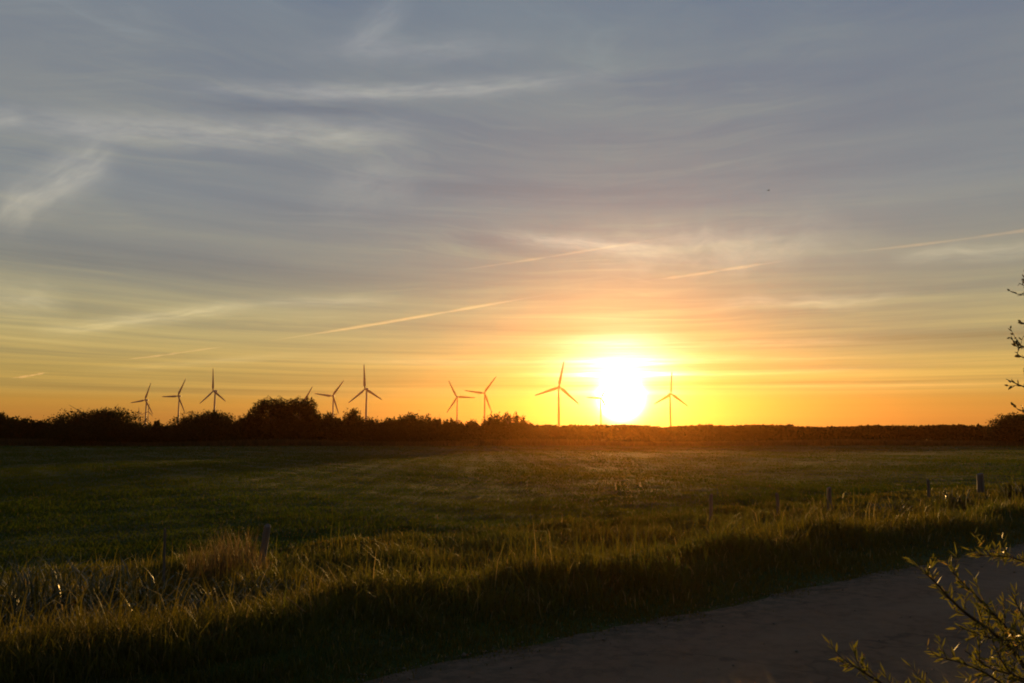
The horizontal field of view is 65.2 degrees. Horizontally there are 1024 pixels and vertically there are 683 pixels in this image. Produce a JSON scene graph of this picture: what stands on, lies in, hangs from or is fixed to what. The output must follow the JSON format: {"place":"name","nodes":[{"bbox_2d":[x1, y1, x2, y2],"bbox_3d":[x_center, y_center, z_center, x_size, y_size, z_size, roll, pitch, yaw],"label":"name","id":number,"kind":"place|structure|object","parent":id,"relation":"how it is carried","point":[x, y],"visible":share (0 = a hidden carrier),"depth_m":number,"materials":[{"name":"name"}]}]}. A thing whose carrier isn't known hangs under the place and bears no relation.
{"place":"outdoors","nodes":[
{"label":"outdoors","id":0,"kind":"place"},
{"bbox_2d":[0,437,1023,682],"bbox_3d":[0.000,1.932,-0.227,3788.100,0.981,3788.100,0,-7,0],"label":"field ground","id":1,"kind":"structure","parent":0,"point":[446,655],"depth_m":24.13,"materials":[{"name":"green plant"}]},
{"bbox_2d":[0,412,6,424],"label":"hedge tree","id":2,"kind":"object","parent":1,"relation":"on","point":[1,415],"visible":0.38,"depth_m":172.10,"materials":[{"name":"green plant"}]},
{"bbox_2d":[0,415,17,439],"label":"hedge bush","id":3,"kind":"object","parent":1,"relation":"on","point":[7,419],"visible":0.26,"depth_m":171.91,"materials":[{"name":"green plant"}]},
{"bbox_2d":[0,416,38,439],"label":"hedge bush","id":4,"kind":"object","parent":1,"relation":"on","point":[16,425],"visible":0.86,"depth_m":170.38,"materials":[{"name":"green plant"}]},
{"bbox_2d":[13,418,47,439],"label":"hedge bush","id":5,"kind":"object","parent":1,"relation":"on","point":[33,432],"visible":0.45,"depth_m":172.09,"materials":[{"name":"green plant"}]},
{"bbox_2d":[0,559,62,625],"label":"reed clump","id":6,"kind":"object","parent":1,"relation":"on","point":[21,596],"visible":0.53,"depth_m":8.01,"materials":[{"name":"green plant"}]},
{"bbox_2d":[1,608,65,637],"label":"reed clump","id":7,"kind":"object","parent":1,"relation":"on","point":[28,621],"visible":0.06,"depth_m":7.41,"materials":[{"name":"green plant"}]},
{"bbox_2d":[0,572,69,643],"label":"reed clump","id":8,"kind":"object","parent":1,"relation":"on","point":[2,607],"visible":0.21,"depth_m":7.56,"materials":[{"name":"green plant"}]},
{"bbox_2d":[31,418,50,438],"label":"hedge bush","id":9,"kind":"object","parent":1,"relation":"on","point":[43,423],"visible":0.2,"depth_m":174.02,"materials":[{"name":"green plant"}]},
{"bbox_2d":[40,420,55,438],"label":"hedge bush","id":10,"kind":"object","parent":1,"relation":"on","point":[47,432],"visible":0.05,"depth_m":172.72,"materials":[{"name":"green plant"}]},
{"bbox_2d":[0,538,101,628],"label":"reed clump","id":11,"kind":"object","parent":1,"relation":"on","point":[18,589],"visible":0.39,"depth_m":8.37,"materials":[{"name":"green plant"}]},
{"bbox_2d":[0,550,110,621],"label":"reed clump","id":12,"kind":"object","parent":1,"relation":"on","point":[36,588],"visible":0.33,"depth_m":8.57,"materials":[{"name":"green plant"}]},
{"bbox_2d":[2,554,136,624],"bbox_3d":[-4.799,2.717,8.653,1.526,0.965,1.396,6,-9,-44],"label":"reed clump","id":13,"kind":"object","parent":1,"relation":"on","point":[47,588],"visible":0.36,"depth_m":8.71,"materials":[{"name":"green plant"}]},
{"bbox_2d":[3,572,139,638],"bbox_3d":[-4.638,2.763,7.918,1.395,0.997,1.393,-5,-9,39],"label":"reed clump","id":14,"kind":"object","parent":1,"relation":"on","point":[59,602],"visible":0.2,"depth_m":7.98,"materials":[{"name":"green plant"}]},
{"bbox_2d":[21,592,143,630],"bbox_3d":[-4.101,2.845,7.667,1.270,0.902,1.268,3,-7,-25],"label":"reed clump","id":15,"kind":"object","parent":1,"relation":"on","point":[92,610],"visible":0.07,"depth_m":7.82,"materials":[{"name":"green plant"}]},
{"bbox_2d":[39,406,154,445],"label":"bush","id":16,"kind":"object","parent":1,"relation":"on","point":[109,424],"visible":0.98,"depth_m":164.53,"materials":[{"name":"green plant"}]},
{"bbox_2d":[49,550,152,619],"bbox_3d":[-4.597,2.803,8.925,1.224,0.951,1.484,0,-7,0],"label":"reed clump","id":17,"kind":"object","parent":1,"relation":"on","point":[90,598],"visible":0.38,"depth_m":8.89,"materials":[{"name":"green plant"}]},
{"bbox_2d":[52,573,155,626],"bbox_3d":[-4.146,2.898,8.207,1.271,0.999,1.534,0,-7,0],"label":"reed clump","id":18,"kind":"object","parent":1,"relation":"on","point":[132,607],"visible":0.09,"depth_m":8.26,"materials":[{"name":"green plant"}]},
{"bbox_2d":[70,551,197,614],"bbox_3d":[-4.464,2.858,9.378,1.551,0.885,1.223,0,-7,0],"label":"reed clump","id":19,"kind":"object","parent":1,"relation":"on","point":[115,597],"visible":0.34,"depth_m":9.34,"materials":[{"name":"green plant"}]},
{"bbox_2d":[69,565,208,623],"bbox_3d":[-3.876,2.925,8.470,1.523,1.021,1.606,-4,-8,28],"label":"reed clump","id":20,"kind":"object","parent":1,"relation":"on","point":[144,604],"visible":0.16,"depth_m":8.69,"materials":[{"name":"green plant"}]},
{"bbox_2d":[131,383,152,425],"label":"wind turbine","id":21,"kind":"object","parent":1,"relation":"on","point":[145,400],"visible":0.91,"depth_m":1227.37,"materials":[{"name":"paint"}]},
{"bbox_2d":[152,418,160,428],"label":"slender tree","id":22,"kind":"object","parent":1,"relation":"on","point":[157,422],"visible":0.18,"depth_m":172.94,"materials":[{"name":"green plant"}]},
{"bbox_2d":[140,423,177,442],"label":"hedge bush","id":23,"kind":"object","parent":1,"relation":"on","point":[158,435],"visible":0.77,"depth_m":169.76,"materials":[{"name":"green plant"}]},
{"bbox_2d":[162,528,165,585],"bbox_3d":[-4.748,3.153,10.907,0.054,1.208,0.036,0,-7,0],"label":"fence post","id":24,"kind":"object","parent":1,"relation":"on","point":[164,554],"visible":0.68,"depth_m":10.92,"materials":[{"name":"brown wood"}]},
{"bbox_2d":[162,379,185,418],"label":"wind turbine","id":25,"kind":"object","parent":1,"relation":"on","point":[179,400],"visible":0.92,"depth_m":1145.88,"materials":[{"name":"paint"}]},
{"bbox_2d":[131,576,228,618],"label":"reed clump","id":26,"kind":"object","parent":1,"relation":"on","point":[186,602],"visible":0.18,"depth_m":9.09,"materials":[{"name":"green plant"}]},
{"bbox_2d":[139,585,265,619],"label":"reed clump","id":27,"kind":"object","parent":1,"relation":"on","point":[194,601],"visible":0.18,"depth_m":9.34,"materials":[{"name":"green plant"}]},
{"bbox_2d":[161,409,248,441],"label":"bush","id":28,"kind":"object","parent":1,"relation":"on","point":[203,426],"visible":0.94,"depth_m":166.94,"materials":[{"name":"green plant"}]},
{"bbox_2d":[180,536,239,583],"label":"dry grass clump","id":29,"kind":"object","parent":1,"relation":"on","point":[208,565],"visible":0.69,"depth_m":11.54,"materials":[{"name":"brown plant"}]},
{"bbox_2d":[199,373,224,409],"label":"wind turbine","id":30,"kind":"object","parent":1,"relation":"on","point":[215,392],"visible":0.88,"depth_m":973.50,"materials":[{"name":"paint"}]},
{"bbox_2d":[174,563,270,613],"bbox_3d":[-3.499,3.064,9.700,1.174,0.710,1.194,-4,-8,29],"label":"reed clump","id":31,"kind":"object","parent":1,"relation":"on","point":[227,592],"visible":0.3,"depth_m":9.71,"materials":[{"name":"green plant"}]},
{"bbox_2d":[206,525,268,576],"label":"dry grass clump","id":32,"kind":"object","parent":1,"relation":"on","point":[252,548],"visible":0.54,"depth_m":11.87,"materials":[{"name":"brown plant"}]},
{"bbox_2d":[234,413,258,439],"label":"tree","id":33,"kind":"object","parent":1,"relation":"on","point":[242,422],"visible":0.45,"depth_m":171.07,"materials":[{"name":"green plant"}]},
{"bbox_2d":[231,549,273,574],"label":"dry grass clump","id":34,"kind":"object","parent":1,"relation":"on","point":[256,562],"visible":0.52,"depth_m":11.68,"materials":[{"name":"brown plant"}]},
{"bbox_2d":[258,524,270,565],"bbox_3d":[-3.819,3.335,12.296,0.195,1.047,0.111,0,-7,0],"label":"fence post","id":35,"kind":"object","parent":1,"relation":"on","point":[266,530],"visible":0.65,"depth_m":12.29,"materials":[{"name":"brown wood"}]},
{"bbox_2d":[230,573,301,605],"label":"reed clump","id":36,"kind":"object","parent":1,"relation":"on","point":[256,591],"visible":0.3,"depth_m":9.85,"materials":[{"name":"green plant"}]},
{"bbox_2d":[244,395,296,439],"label":"broad tree","id":37,"kind":"object","parent":1,"relation":"on","point":[271,426],"visible":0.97,"depth_m":170.01,"materials":[{"name":"green plant"}]},
{"bbox_2d":[252,573,322,603],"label":"reed clump","id":38,"kind":"object","parent":1,"relation":"on","point":[287,586],"visible":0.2,"depth_m":10.23,"materials":[{"name":"green plant"}]},
{"bbox_2d":[279,396,320,440],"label":"broad tree","id":39,"kind":"object","parent":1,"relation":"on","point":[305,410],"visible":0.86,"depth_m":171.24,"materials":[{"name":"green plant"}]},
{"bbox_2d":[304,416,327,440],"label":"hedge bush","id":40,"kind":"object","parent":1,"relation":"on","point":[321,435],"visible":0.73,"depth_m":171.18,"materials":[{"name":"green plant"}]},
{"bbox_2d":[318,411,338,440],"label":"tree","id":41,"kind":"object","parent":1,"relation":"on","point":[329,421],"visible":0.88,"depth_m":172.44,"materials":[{"name":"green plant"}]},
{"bbox_2d":[314,380,343,415],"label":"wind turbine","id":42,"kind":"object","parent":1,"relation":"on","point":[333,396],"visible":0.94,"depth_m":1145.93,"materials":[{"name":"paint"}]},
{"bbox_2d":[328,416,344,440],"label":"hedge bush","id":43,"kind":"object","parent":1,"relation":"on","point":[339,432],"visible":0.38,"depth_m":173.11,"materials":[{"name":"green plant"}]},
{"bbox_2d":[341,407,361,440],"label":"tree","id":44,"kind":"object","parent":1,"relation":"on","point":[351,417],"visible":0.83,"depth_m":171.59,"materials":[{"name":"green plant"}]},
{"bbox_2d":[342,416,366,441],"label":"hedge bush","id":45,"kind":"object","parent":1,"relation":"on","point":[353,438],"visible":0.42,"depth_m":170.92,"materials":[{"name":"green plant"}]},
{"bbox_2d":[348,367,381,419],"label":"wind turbine","id":46,"kind":"object","parent":1,"relation":"on","point":[366,389],"visible":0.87,"depth_m":895.28,"materials":[{"name":"paint"}]},
{"bbox_2d":[355,416,386,441],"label":"hedge bush","id":47,"kind":"object","parent":1,"relation":"on","point":[370,430],"visible":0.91,"depth_m":171.24,"materials":[{"name":"green plant"}]},
{"bbox_2d":[377,419,388,441],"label":"hedge bush","id":48,"kind":"object","parent":1,"relation":"on","point":[382,431],"visible":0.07,"depth_m":174.19,"materials":[{"name":"green plant"}]},
{"bbox_2d":[378,415,412,441],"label":"hedge bush","id":49,"kind":"object","parent":1,"relation":"on","point":[390,432],"visible":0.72,"depth_m":171.85,"materials":[{"name":"green plant"}]},
{"bbox_2d":[394,411,424,442],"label":"tree","id":50,"kind":"object","parent":1,"relation":"on","point":[411,421],"visible":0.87,"depth_m":172.04,"materials":[{"name":"green plant"}]},
{"bbox_2d":[415,413,431,440],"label":"tree","id":51,"kind":"object","parent":1,"relation":"on","point":[426,420],"visible":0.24,"depth_m":173.88,"materials":[{"name":"green plant"}]},
{"bbox_2d":[417,417,446,441],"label":"hedge bush","id":52,"kind":"object","parent":1,"relation":"on","point":[432,431],"visible":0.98,"depth_m":171.05,"materials":[{"name":"green plant"}]},
{"bbox_2d":[441,418,458,441],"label":"tree","id":53,"kind":"object","parent":1,"relation":"on","point":[445,423],"visible":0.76,"depth_m":173.32,"materials":[{"name":"green plant"}]},
{"bbox_2d":[442,421,460,440],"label":"hedge bush","id":54,"kind":"object","parent":1,"relation":"on","point":[452,430],"visible":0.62,"depth_m":172.84,"materials":[{"name":"green plant"}]},
{"bbox_2d":[448,420,464,439],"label":"hedge bush","id":55,"kind":"object","parent":1,"relation":"on","point":[456,422],"visible":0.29,"depth_m":173.78,"materials":[{"name":"green plant"}]},
{"bbox_2d":[447,380,474,421],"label":"wind turbine","id":56,"kind":"object","parent":1,"relation":"on","point":[454,392],"visible":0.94,"depth_m":1188.37,"materials":[{"name":"paint"}]},
{"bbox_2d":[455,419,488,441],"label":"hedge bush","id":57,"kind":"object","parent":1,"relation":"on","point":[472,429],"visible":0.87,"depth_m":171.63,"materials":[{"name":"green plant"}]},
{"bbox_2d":[464,377,495,421],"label":"wind turbine","id":58,"kind":"object","parent":1,"relation":"on","point":[486,389],"visible":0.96,"depth_m":1090.22,"materials":[{"name":"paint"}]},
{"bbox_2d":[481,412,500,440],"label":"hedge tree","id":59,"kind":"object","parent":1,"relation":"on","point":[486,424],"visible":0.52,"depth_m":172.43,"materials":[{"name":"green plant"}]},
{"bbox_2d":[487,411,530,440],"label":"hedge tree","id":60,"kind":"object","parent":1,"relation":"on","point":[505,428],"visible":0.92,"depth_m":170.28,"materials":[{"name":"green plant"}]},
{"bbox_2d":[0,477,1023,682],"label":"verge grass","id":61,"kind":"structure","parent":1,"relation":"on","point":[150,642],"depth_m":8.36,"materials":[{"name":"green plant"}]},
{"bbox_2d":[0,438,1023,445],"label":"field margin grass","id":62,"kind":"structure","parent":1,"relation":"on","point":[302,442],"depth_m":165.13,"materials":[{"name":"green plant"}]},
{"bbox_2d":[519,420,536,436],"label":"hedge bush","id":63,"kind":"object","parent":1,"relation":"on","point":[531,426],"visible":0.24,"depth_m":177.00,"materials":[{"name":"green plant"}]},
{"bbox_2d":[526,425,554,439],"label":"hedge bush","id":64,"kind":"object","parent":1,"relation":"on","point":[540,433],"visible":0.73,"depth_m":175.12,"materials":[{"name":"green plant"}]},
{"bbox_2d":[535,362,578,426],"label":"wind turbine","id":65,"kind":"object","parent":1,"relation":"on","point":[562,389],"visible":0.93,"depth_m":844.37,"materials":[{"name":"paint"}]},
{"bbox_2d":[587,385,608,424],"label":"wind turbine","id":66,"kind":"object","parent":1,"relation":"on","point":[600,398],"visible":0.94,"depth_m":1097.43,"materials":[{"name":"paint"}]},
{"bbox_2d":[654,373,687,425],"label":"wind turbine","id":67,"kind":"object","parent":1,"relation":"on","point":[669,396],"visible":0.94,"depth_m":993.89,"materials":[{"name":"paint"}]},
{"bbox_2d":[709,494,712,519],"bbox_3d":[4.719,4.119,18.948,0.109,1.014,0.091,0,-7,0],"label":"fence post","id":68,"kind":"object","parent":1,"relation":"on","point":[710,505],"visible":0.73,"depth_m":18.95,"materials":[{"name":"brown wood"}]},
{"bbox_2d":[534,423,997,442],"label":"wood","id":69,"kind":"object","parent":1,"relation":"on","point":[693,433],"visible":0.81,"depth_m":205.02,"materials":[{"name":"green plant"}]},
{"bbox_2d":[775,493,779,512],"bbox_3d":[6.827,4.369,20.532,0.108,0.960,0.092,0,-7,0],"label":"fence post","id":70,"kind":"object","parent":1,"relation":"on","point":[777,498],"visible":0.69,"depth_m":20.53,"materials":[{"name":"brown wood"}]},
{"bbox_2d":[827,487,831,510],"bbox_3d":[8.819,4.543,22.218,0.137,1.001,0.130,0,-7,0],"label":"fence post","id":71,"kind":"object","parent":1,"relation":"on","point":[829,497],"visible":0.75,"depth_m":22.20,"materials":[{"name":"brown wood"}]},
{"bbox_2d":[869,500,911,511],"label":"leafy weed","id":72,"kind":"object","parent":1,"relation":"on","point":[891,507],"visible":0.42,"depth_m":21.53,"materials":[{"name":"green plant"}]},
{"bbox_2d":[823,528,1023,682],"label":"willow shrub","id":73,"kind":"object","parent":1,"relation":"on","point":[1005,640],"visible":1,"depth_m":2.75,"materials":[{"name":"green plant"}]},
{"bbox_2d":[927,479,930,497],"bbox_3d":[13.648,5.010,26.195,0.094,1.009,0.091,0,-7,0],"label":"fence post","id":74,"kind":"object","parent":1,"relation":"on","point":[928,488],"visible":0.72,"depth_m":26.19,"materials":[{"name":"brown wood"}]},
{"bbox_2d":[928,488,972,507],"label":"leafy weed","id":75,"kind":"object","parent":1,"relation":"on","point":[963,501],"visible":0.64,"depth_m":23.98,"materials":[{"name":"green plant"}]},
{"bbox_2d":[976,473,984,492],"bbox_3d":[16.748,5.271,28.573,0.245,1.138,0.236,0,-7,0],"label":"fence post","id":76,"kind":"object","parent":1,"relation":"on","point":[980,480],"visible":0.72,"depth_m":28.53,"materials":[{"name":"brown wood"}]},
{"bbox_2d":[979,410,1023,442],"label":"bush","id":77,"kind":"object","parent":1,"relation":"on","point":[1005,428],"visible":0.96,"depth_m":167.68,"materials":[{"name":"green plant"}]},
{"bbox_2d":[995,480,1023,500],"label":"leafy weed","id":78,"kind":"object","parent":1,"relation":"on","point":[1011,488],"visible":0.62,"depth_m":25.53,"materials":[{"name":"green plant"}]},
{"bbox_2d":[0,0,1023,427],"label":"sky","id":79,"kind":"structure","parent":0,"point":[273,198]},
{"bbox_2d":[361,543,1023,682],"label":"road","id":80,"kind":"structure","parent":0,"point":[882,613],"depth_m":6.47,"materials":[{"name":"grey asphalt"},{"name":"sand"},{"name":"gravel"}]},
{"bbox_2d":[332,542,1023,680],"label":"grit","id":81,"kind":"object","parent":80,"relation":"on","point":[557,638],"visible":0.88,"depth_m":7.25,"materials":[{"name":"grey gravel"}]},
{"bbox_2d":[1005,274,1023,416],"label":"young tree","id":82,"kind":"object","parent":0,"point":[1016,343],"visible":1,"depth_m":3.68,"materials":[{"name":"green plant"}]}
]}

